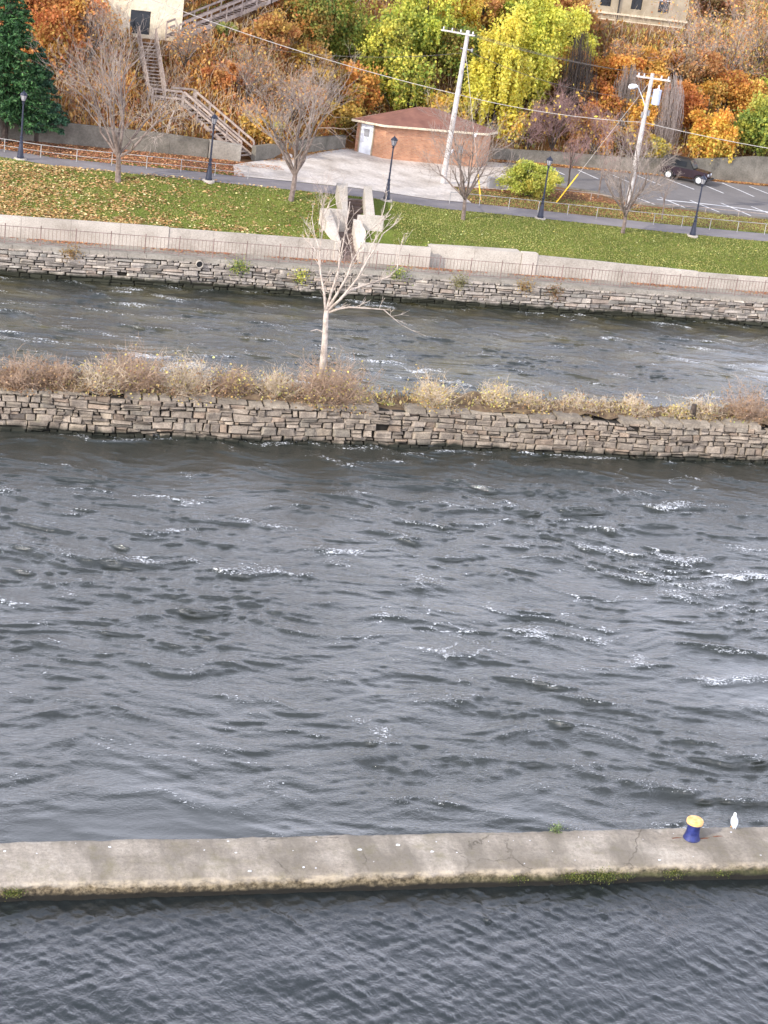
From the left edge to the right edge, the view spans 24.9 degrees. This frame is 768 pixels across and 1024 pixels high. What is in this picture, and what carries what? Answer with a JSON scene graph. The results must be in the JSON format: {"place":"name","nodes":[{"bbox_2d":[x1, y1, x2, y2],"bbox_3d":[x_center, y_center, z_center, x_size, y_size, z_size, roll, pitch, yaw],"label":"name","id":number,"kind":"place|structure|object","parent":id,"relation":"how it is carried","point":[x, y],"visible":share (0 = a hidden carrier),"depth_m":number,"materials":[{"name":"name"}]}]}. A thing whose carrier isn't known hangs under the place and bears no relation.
{"place":"outdoors","nodes":[
{"label":"outdoors","id":0,"kind":"place"},
{"bbox_2d":[0,275,767,842],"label":"river water","id":1,"kind":"structure","parent":0,"point":[216,639],"depth_m":57.80,"materials":[{"name":"liquid"}]},
{"bbox_2d":[0,879,767,1023],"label":"canal water","id":2,"kind":"structure","parent":0,"point":[673,952],"depth_m":38.39,"materials":[{"name":"black liquid"}]},
{"bbox_2d":[0,827,767,901],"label":"concrete pier","id":3,"kind":"structure","parent":0,"point":[86,870],"depth_m":41.10,"materials":[{"name":"concrete"}]},
{"bbox_2d":[0,155,767,276],"bbox_3d":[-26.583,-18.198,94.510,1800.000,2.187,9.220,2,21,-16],"label":"lawn","id":4,"kind":"structure","parent":0,"point":[388,236],"depth_m":100.25,"materials":[{"name":"green plant"}]},
{"bbox_2d":[26,0,208,182],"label":"bare tree","id":5,"kind":"object","parent":4,"relation":"on","point":[115,146],"visible":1,"depth_m":95.75,"materials":[{"name":"brown plant"}]},
{"bbox_2d":[0,160,328,237],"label":"fallen leaves","id":6,"kind":"object","parent":4,"relation":"on","point":[27,189],"visible":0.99,"depth_m":95.60,"materials":[{"name":"brown plant"}]},
{"bbox_2d":[223,44,371,201],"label":"bare tree","id":7,"kind":"object","parent":4,"relation":"on","point":[297,166],"visible":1,"depth_m":98.01,"materials":[{"name":"brown plant"}]},
{"bbox_2d":[319,183,383,262],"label":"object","id":8,"kind":"structure","parent":4,"relation":"on","point":[369,218],"depth_m":98.81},
{"bbox_2d":[410,85,528,219],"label":"bare tree","id":9,"kind":"object","parent":4,"relation":"on","point":[463,194],"visible":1,"depth_m":101.99,"materials":[{"name":"brown plant"}]},
{"bbox_2d":[591,113,680,233],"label":"bare tree","id":10,"kind":"object","parent":4,"relation":"on","point":[625,209],"visible":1,"depth_m":105.36,"materials":[{"name":"grey plant"}]},
{"bbox_2d":[0,0,767,231],"bbox_3d":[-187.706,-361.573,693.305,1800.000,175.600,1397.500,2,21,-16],"label":"hillside","id":11,"kind":"structure","parent":0,"point":[348,144],"depth_m":115.57,"materials":[{"name":"plant"}]},
{"bbox_2d":[0,0,58,142],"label":"spruce tree","id":12,"kind":"object","parent":11,"relation":"on","point":[14,70],"visible":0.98,"depth_m":100.23,"materials":[{"name":"green plant"}]},
{"bbox_2d":[11,46,70,141],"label":"spruce tree","id":13,"kind":"object","parent":11,"relation":"on","point":[56,108],"visible":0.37,"depth_m":102.57,"materials":[{"name":"green plant"}]},
{"bbox_2d":[17,1,98,80],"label":"autumn tree","id":14,"kind":"object","parent":11,"relation":"on","point":[47,26],"visible":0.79,"depth_m":106.12,"materials":[{"name":"orange plant"}]},
{"bbox_2d":[39,0,129,48],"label":"autumn tree","id":15,"kind":"object","parent":11,"relation":"on","point":[73,5],"visible":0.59,"depth_m":108.02,"materials":[{"name":"orange plant"}]},
{"bbox_2d":[63,0,132,66],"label":"autumn tree","id":16,"kind":"object","parent":11,"relation":"on","point":[98,24],"visible":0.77,"depth_m":107.67,"materials":[{"name":"orange plant"}]},
{"bbox_2d":[0,117,208,157],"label":"concrete wall","id":17,"kind":"structure","parent":11,"relation":"on","point":[83,135],"depth_m":104.90,"materials":[{"name":"concrete"}]},
{"bbox_2d":[0,139,283,176],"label":"fallen leaves","id":18,"kind":"object","parent":11,"relation":"on","point":[128,161],"visible":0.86,"depth_m":103.15,"materials":[{"name":"orange plant"}]},
{"bbox_2d":[102,0,183,41],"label":"cream building","id":19,"kind":"structure","parent":11,"relation":"on","point":[139,11],"depth_m":112.54,"materials":[{"name":"paint"}]},
{"bbox_2d":[130,10,150,34],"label":"window","id":20,"kind":"structure","parent":19,"relation":"in","point":[137,16],"depth_m":112.60,"materials":[{"name":"grey glass"}]},
{"bbox_2d":[0,0,351,152],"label":"hillside weeds","id":21,"kind":"object","parent":11,"relation":"on","point":[205,58],"visible":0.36,"depth_m":110.83,"materials":[{"name":"brown plant"}]},
{"bbox_2d":[164,19,215,70],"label":"bare tree","id":22,"kind":"object","parent":11,"relation":"on","point":[189,45],"visible":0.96,"depth_m":110.82,"materials":[{"name":"brown plant"}]},
{"bbox_2d":[137,0,277,159],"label":"wooden stairs","id":23,"kind":"structure","parent":11,"relation":"on","point":[205,116],"depth_m":110.24,"materials":[{"name":"grey wood"}]},
{"bbox_2d":[207,139,241,161],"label":"concrete wall","id":24,"kind":"structure","parent":11,"relation":"on","point":[229,151],"depth_m":106.88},
{"bbox_2d":[201,60,254,90],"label":"autumn bush","id":25,"kind":"object","parent":11,"relation":"on","point":[224,79],"visible":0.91,"depth_m":111.13,"materials":[{"name":"orange plant"}]},
{"bbox_2d":[213,37,282,110],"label":"bare tree","id":26,"kind":"object","parent":11,"relation":"on","point":[246,71],"visible":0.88,"depth_m":110.75,"materials":[{"name":"brown plant"}]},
{"bbox_2d":[236,111,286,144],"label":"autumn bush","id":27,"kind":"object","parent":11,"relation":"on","point":[260,135],"visible":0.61,"depth_m":109.53,"materials":[{"name":"yellow plant"}]},
{"bbox_2d":[237,7,302,58],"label":"autumn bush","id":28,"kind":"object","parent":11,"relation":"on","point":[273,24],"visible":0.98,"depth_m":115.41,"materials":[{"name":"orange plant"}]},
{"bbox_2d":[258,67,320,125],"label":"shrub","id":29,"kind":"object","parent":11,"relation":"on","point":[290,101],"visible":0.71,"depth_m":111.32,"materials":[{"name":"brown plant"}]},
{"bbox_2d":[251,135,346,160],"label":"concrete wall","id":30,"kind":"structure","parent":11,"relation":"on","point":[260,152],"depth_m":113.15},
{"bbox_2d":[267,0,343,44],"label":"autumn tree","id":31,"kind":"object","parent":11,"relation":"on","point":[313,23],"visible":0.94,"depth_m":119.62,"materials":[{"name":"green plant"}]},
{"bbox_2d":[287,38,336,91],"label":"autumn bush","id":32,"kind":"object","parent":11,"relation":"on","point":[302,56],"visible":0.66,"depth_m":117.85,"materials":[{"name":"orange plant"}]},
{"bbox_2d":[328,99,366,131],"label":"autumn bush","id":33,"kind":"object","parent":11,"relation":"on","point":[349,114],"visible":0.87,"depth_m":118.89,"materials":[{"name":"yellow plant"}]},
{"bbox_2d":[322,0,374,65],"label":"autumn tree","id":34,"kind":"object","parent":11,"relation":"on","point":[350,28],"visible":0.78,"depth_m":122.97,"materials":[{"name":"green plant"}]},
{"bbox_2d":[233,149,470,202],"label":"concrete pad","id":35,"kind":"object","parent":11,"relation":"on","point":[360,170],"visible":0.88,"depth_m":110.11,"materials":[{"name":"concrete"}]},
{"bbox_2d":[330,58,390,115],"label":"autumn tree","id":36,"kind":"object","parent":11,"relation":"on","point":[369,96],"visible":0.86,"depth_m":120.28,"materials":[{"name":"orange plant"}]},
{"bbox_2d":[345,8,419,85],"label":"autumn tree","id":37,"kind":"object","parent":11,"relation":"on","point":[390,33],"visible":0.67,"depth_m":122.69,"materials":[{"name":"yellow plant"}]},
{"bbox_2d":[3,0,767,157],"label":"shrubs","id":38,"kind":"object","parent":11,"relation":"on","point":[298,73],"visible":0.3,"depth_m":112.14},
{"bbox_2d":[377,44,445,110],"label":"autumn tree","id":39,"kind":"object","parent":11,"relation":"on","point":[419,69],"visible":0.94,"depth_m":121.90,"materials":[{"name":"yellow plant"}]},
{"bbox_2d":[367,0,468,62],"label":"autumn tree","id":40,"kind":"object","parent":11,"relation":"on","point":[427,23],"visible":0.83,"depth_m":125.31,"materials":[{"name":"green plant"}]},
{"bbox_2d":[351,107,497,166],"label":"brick hut","id":41,"kind":"object","parent":11,"relation":"on","point":[406,128],"visible":0.69,"depth_m":118.03,"materials":[{"name":"brick"}]},
{"bbox_2d":[420,86,471,118],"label":"autumn bush","id":42,"kind":"object","parent":11,"relation":"on","point":[441,97],"visible":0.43,"depth_m":122.68,"materials":[{"name":"yellow plant"}]},
{"bbox_2d":[440,27,474,183],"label":"utility pole","id":43,"kind":"object","parent":11,"relation":"on","point":[467,34],"visible":0.96,"depth_m":110.70,"materials":[{"name":"grey wood"}]},
{"bbox_2d":[425,0,495,43],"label":"autumn tree","id":44,"kind":"object","parent":11,"relation":"on","point":[471,10],"visible":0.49,"depth_m":128.84,"materials":[{"name":"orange plant"}]},
{"bbox_2d":[429,21,499,96],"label":"autumn tree","id":45,"kind":"object","parent":11,"relation":"on","point":[451,58],"visible":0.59,"depth_m":125.60,"materials":[{"name":"green plant"}]},
{"bbox_2d":[422,162,520,189],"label":"concrete pad","id":46,"kind":"object","parent":11,"relation":"on","point":[453,182],"visible":0.34,"depth_m":117.51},
{"bbox_2d":[461,7,541,138],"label":"autumn tree","id":47,"kind":"object","parent":11,"relation":"on","point":[497,83],"visible":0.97,"depth_m":123.64,"materials":[{"name":"yellow plant"}]},
{"bbox_2d":[489,107,531,144],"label":"autumn bush","id":48,"kind":"object","parent":11,"relation":"on","point":[518,128],"visible":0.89,"depth_m":124.76,"materials":[{"name":"yellow plant"}]},
{"bbox_2d":[286,0,767,157],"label":"hillside weeds","id":49,"kind":"object","parent":11,"relation":"on","point":[643,41],"visible":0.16,"depth_m":135.91,"materials":[{"name":"brown plant"}]},
{"bbox_2d":[495,158,564,198],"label":"round bush","id":50,"kind":"object","parent":11,"relation":"on","point":[527,185],"visible":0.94,"depth_m":111.99,"materials":[{"name":"yellow plant"}]},
{"bbox_2d":[515,92,556,149],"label":"bare tree","id":51,"kind":"object","parent":11,"relation":"on","point":[531,132],"visible":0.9,"depth_m":124.40,"materials":[{"name":"brown plant"}]},
{"bbox_2d":[496,0,583,111],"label":"autumn tree","id":52,"kind":"object","parent":11,"relation":"on","point":[542,37],"visible":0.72,"depth_m":126.20,"materials":[{"name":"yellow plant"}]},
{"bbox_2d":[454,186,659,221],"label":"fallen leaves","id":53,"kind":"object","parent":11,"relation":"on","point":[561,200],"visible":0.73,"depth_m":112.70,"materials":[{"name":"brown plant"}]},
{"bbox_2d":[529,77,586,150],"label":"bare tree","id":54,"kind":"object","parent":11,"relation":"on","point":[559,120],"visible":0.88,"depth_m":125.39,"materials":[{"name":"brown plant"}]},
{"bbox_2d":[545,31,599,121],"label":"bare vine curtain","id":55,"kind":"object","parent":11,"relation":"on","point":[578,69],"visible":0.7,"depth_m":127.88,"materials":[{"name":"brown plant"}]},
{"bbox_2d":[557,0,601,72],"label":"autumn tree","id":56,"kind":"object","parent":11,"relation":"on","point":[584,17],"visible":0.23,"depth_m":132.11,"materials":[{"name":"yellow plant"}]},
{"bbox_2d":[554,0,605,40],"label":"autumn tree","id":57,"kind":"object","parent":11,"relation":"on","point":[569,3],"visible":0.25,"depth_m":134.03,"materials":[{"name":"orange plant"}]},
{"bbox_2d":[562,98,623,153],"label":"bare tree","id":58,"kind":"object","parent":11,"relation":"on","point":[593,126],"visible":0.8,"depth_m":126.53,"materials":[{"name":"brown plant"}]},
{"bbox_2d":[565,72,628,121],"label":"autumn tree","id":59,"kind":"object","parent":11,"relation":"on","point":[602,86],"visible":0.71,"depth_m":129.08,"materials":[{"name":"orange plant"}]},
{"bbox_2d":[579,115,631,155],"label":"autumn bush","id":60,"kind":"object","parent":11,"relation":"on","point":[605,141],"visible":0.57,"depth_m":127.35,"materials":[{"name":"brown plant"}]},
{"bbox_2d":[587,49,652,94],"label":"autumn tree","id":61,"kind":"object","parent":11,"relation":"on","point":[613,61],"visible":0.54,"depth_m":131.53,"materials":[{"name":"orange plant"}]},
{"bbox_2d":[608,63,645,128],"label":"bare vine curtain","id":62,"kind":"object","parent":11,"relation":"on","point":[624,89],"visible":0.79,"depth_m":129.40,"materials":[{"name":"grey plant"}]},
{"bbox_2d":[492,148,767,183],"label":"concrete wall","id":63,"kind":"structure","parent":11,"relation":"on","point":[753,169],"depth_m":129.17,"materials":[{"name":"concrete"}]},
{"bbox_2d":[587,0,689,28],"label":"beige building","id":64,"kind":"structure","parent":11,"relation":"on","point":[627,7],"depth_m":141.67,"materials":[{"name":"stone"}]},
{"bbox_2d":[612,83,670,132],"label":"autumn bush","id":65,"kind":"object","parent":11,"relation":"on","point":[634,112],"visible":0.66,"depth_m":129.49,"materials":[{"name":"orange plant"}]},
{"bbox_2d":[625,73,670,205],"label":"utility pole","id":66,"kind":"object","parent":11,"relation":"on","point":[656,97],"visible":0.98,"depth_m":111.01,"materials":[{"name":"grey wood"}]},
{"bbox_2d":[636,43,684,76],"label":"autumn bush","id":67,"kind":"object","parent":11,"relation":"on","point":[659,66],"visible":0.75,"depth_m":134.62,"materials":[{"name":"orange plant"}]},
{"bbox_2d":[650,73,685,147],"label":"bare vine curtain","id":68,"kind":"object","parent":11,"relation":"on","point":[669,104],"visible":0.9,"depth_m":129.34,"materials":[{"name":"grey plant"}]},
{"bbox_2d":[644,0,724,80],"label":"bare tree","id":69,"kind":"object","parent":11,"relation":"on","point":[696,24],"visible":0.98,"depth_m":133.91,"materials":[{"name":"brown plant"}]},
{"bbox_2d":[663,78,716,130],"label":"autumn tree","id":70,"kind":"object","parent":11,"relation":"on","point":[691,98],"visible":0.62,"depth_m":130.92,"materials":[{"name":"orange plant"}]},
{"bbox_2d":[672,44,728,85],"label":"autumn bush","id":71,"kind":"object","parent":11,"relation":"on","point":[715,62],"visible":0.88,"depth_m":134.87,"materials":[{"name":"orange plant"}]},
{"bbox_2d":[680,105,742,163],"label":"autumn tree","id":72,"kind":"object","parent":11,"relation":"on","point":[716,125],"visible":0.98,"depth_m":129.15,"materials":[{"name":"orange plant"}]},
{"bbox_2d":[675,0,767,81],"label":"bare tree","id":73,"kind":"object","parent":11,"relation":"on","point":[730,42],"visible":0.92,"depth_m":134.83,"materials":[{"name":"brown plant"}]},
{"bbox_2d":[689,0,756,22],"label":"autumn tree","id":74,"kind":"object","parent":11,"relation":"on","point":[718,5],"visible":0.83,"depth_m":146.49,"materials":[{"name":"orange plant"}]},
{"bbox_2d":[696,64,758,115],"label":"autumn tree","id":75,"kind":"object","parent":11,"relation":"on","point":[732,84],"visible":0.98,"depth_m":133.87,"materials":[{"name":"orange plant"}]},
{"bbox_2d":[724,77,767,121],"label":"autumn bush","id":76,"kind":"object","parent":11,"relation":"on","point":[744,102],"visible":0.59,"depth_m":133.94,"materials":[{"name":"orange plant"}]},
{"bbox_2d":[725,0,767,69],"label":"bare tree","id":77,"kind":"object","parent":11,"relation":"on","point":[760,33],"visible":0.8,"depth_m":138.73,"materials":[{"name":"brown plant"}]},
{"bbox_2d":[730,87,767,155],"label":"autumn tree","id":78,"kind":"object","parent":11,"relation":"on","point":[754,123],"visible":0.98,"depth_m":130.72,"materials":[{"name":"green plant"}]},
{"bbox_2d":[0,149,767,240],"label":"path","id":79,"kind":"structure","parent":0,"point":[241,180],"depth_m":105.27,"materials":[{"name":"asphalt"}]},
{"bbox_2d":[0,236,767,297],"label":"promenade","id":80,"kind":"structure","parent":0,"point":[332,264],"depth_m":97.02,"materials":[{"name":"concrete"}]},
{"bbox_2d":[0,214,340,259],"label":"retaining wall","id":81,"kind":"structure","parent":80,"relation":"on","point":[90,227],"depth_m":94.38,"materials":[{"name":"concrete"}]},
{"bbox_2d":[0,223,767,297],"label":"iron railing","id":82,"kind":"object","parent":80,"relation":"on","point":[311,263],"visible":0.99,"depth_m":96.55,"materials":[{"name":"metal"}]},
{"bbox_2d":[2,237,767,294],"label":"fallen leaves","id":83,"kind":"object","parent":80,"relation":"on","point":[181,251],"visible":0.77,"depth_m":97.47,"materials":[{"name":"plant"}]},
{"bbox_2d":[360,242,767,291],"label":"retaining wall","id":84,"kind":"structure","parent":80,"relation":"on","point":[492,255],"depth_m":100.46,"materials":[{"name":"concrete"}]},
{"bbox_2d":[503,162,767,216],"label":"parking lot","id":85,"kind":"structure","parent":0,"point":[731,197],"depth_m":122.83,"materials":[{"name":"asphalt"}]},
{"bbox_2d":[659,154,713,184],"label":"parked car","id":86,"kind":"object","parent":85,"relation":"on","point":[686,166],"visible":0.77,"depth_m":126.65,"materials":[{"name":"paint"}]},
{"label":"river water","id":87,"kind":"structure","parent":0,"visible":0},
{"bbox_2d":[0,370,767,463],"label":"stone dividing wall","id":88,"kind":"structure","parent":87,"relation":"in","point":[253,417],"depth_m":72.85,"materials":[{"name":"stone"}]},
{"bbox_2d":[0,344,54,396],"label":"dry shrub","id":89,"kind":"object","parent":88,"relation":"on","point":[16,379],"visible":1,"depth_m":68.56,"materials":[{"name":"beige plant"}]},
{"bbox_2d":[1,349,81,398],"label":"dry shrub","id":90,"kind":"object","parent":88,"relation":"on","point":[51,375],"visible":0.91,"depth_m":69.28,"materials":[{"name":"brown plant"}]},
{"bbox_2d":[54,356,141,397],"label":"dry shrub","id":91,"kind":"object","parent":88,"relation":"on","point":[94,375],"visible":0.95,"depth_m":69.60,"materials":[{"name":"beige plant"}]},
{"bbox_2d":[81,333,211,402],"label":"dry shrub","id":92,"kind":"object","parent":88,"relation":"on","point":[142,376],"visible":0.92,"depth_m":70.23,"materials":[{"name":"beige plant"}]},
{"bbox_2d":[144,346,224,406],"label":"dry shrub","id":93,"kind":"object","parent":88,"relation":"on","point":[179,378],"visible":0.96,"depth_m":70.77,"materials":[{"name":"beige plant"}]},
{"bbox_2d":[205,356,264,399],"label":"dry shrub","id":94,"kind":"object","parent":88,"relation":"on","point":[238,386],"visible":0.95,"depth_m":71.57,"materials":[{"name":"beige plant"}]},
{"bbox_2d":[245,360,309,405],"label":"dry shrub","id":95,"kind":"object","parent":88,"relation":"on","point":[275,382],"visible":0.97,"depth_m":71.96,"materials":[{"name":"beige plant"}]},
{"bbox_2d":[278,346,390,415],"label":"dry shrub","id":96,"kind":"object","parent":88,"relation":"on","point":[336,387],"visible":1,"depth_m":71.85,"materials":[{"name":"brown plant"}]},
{"bbox_2d":[302,165,422,387],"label":"pale bare tree","id":97,"kind":"object","parent":88,"relation":"on","point":[328,307],"visible":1,"depth_m":71.08,"materials":[{"name":"beige plant"}]},
{"bbox_2d":[27,369,767,422],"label":"dry grass","id":98,"kind":"structure","parent":88,"relation":"on","point":[404,391],"depth_m":74.33,"materials":[{"name":"beige plant"}]},
{"bbox_2d":[404,364,469,412],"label":"dry shrub","id":99,"kind":"object","parent":88,"relation":"on","point":[436,395],"visible":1,"depth_m":73.61,"materials":[{"name":"beige plant"}]},
{"bbox_2d":[474,375,524,413],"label":"dry shrub","id":100,"kind":"object","parent":88,"relation":"on","point":[496,396],"visible":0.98,"depth_m":74.74,"materials":[{"name":"beige plant"}]},
{"bbox_2d":[512,385,558,413],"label":"dry shrub","id":101,"kind":"object","parent":88,"relation":"on","point":[526,399],"visible":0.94,"depth_m":75.18,"materials":[{"name":"beige plant"}]},
{"bbox_2d":[550,385,599,418],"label":"dry shrub","id":102,"kind":"object","parent":88,"relation":"on","point":[582,406],"visible":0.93,"depth_m":75.82,"materials":[{"name":"beige plant"}]},
{"bbox_2d":[611,389,656,418],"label":"dry shrub","id":103,"kind":"object","parent":88,"relation":"on","point":[635,405],"visible":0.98,"depth_m":76.47,"materials":[{"name":"beige plant"}]},
{"bbox_2d":[680,391,729,421],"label":"dry shrub","id":104,"kind":"object","parent":88,"relation":"on","point":[702,411],"visible":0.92,"depth_m":77.35,"materials":[{"name":"beige plant"}]},
{"bbox_2d":[706,373,767,427],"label":"dry shrub","id":105,"kind":"object","parent":88,"relation":"on","point":[746,409],"visible":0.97,"depth_m":78.07,"materials":[{"name":"brown plant"}]},
{"bbox_2d":[0,243,767,327],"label":"river stone wall","id":106,"kind":"structure","parent":87,"relation":"in","point":[99,266],"depth_m":96.38,"materials":[{"name":"stone"}]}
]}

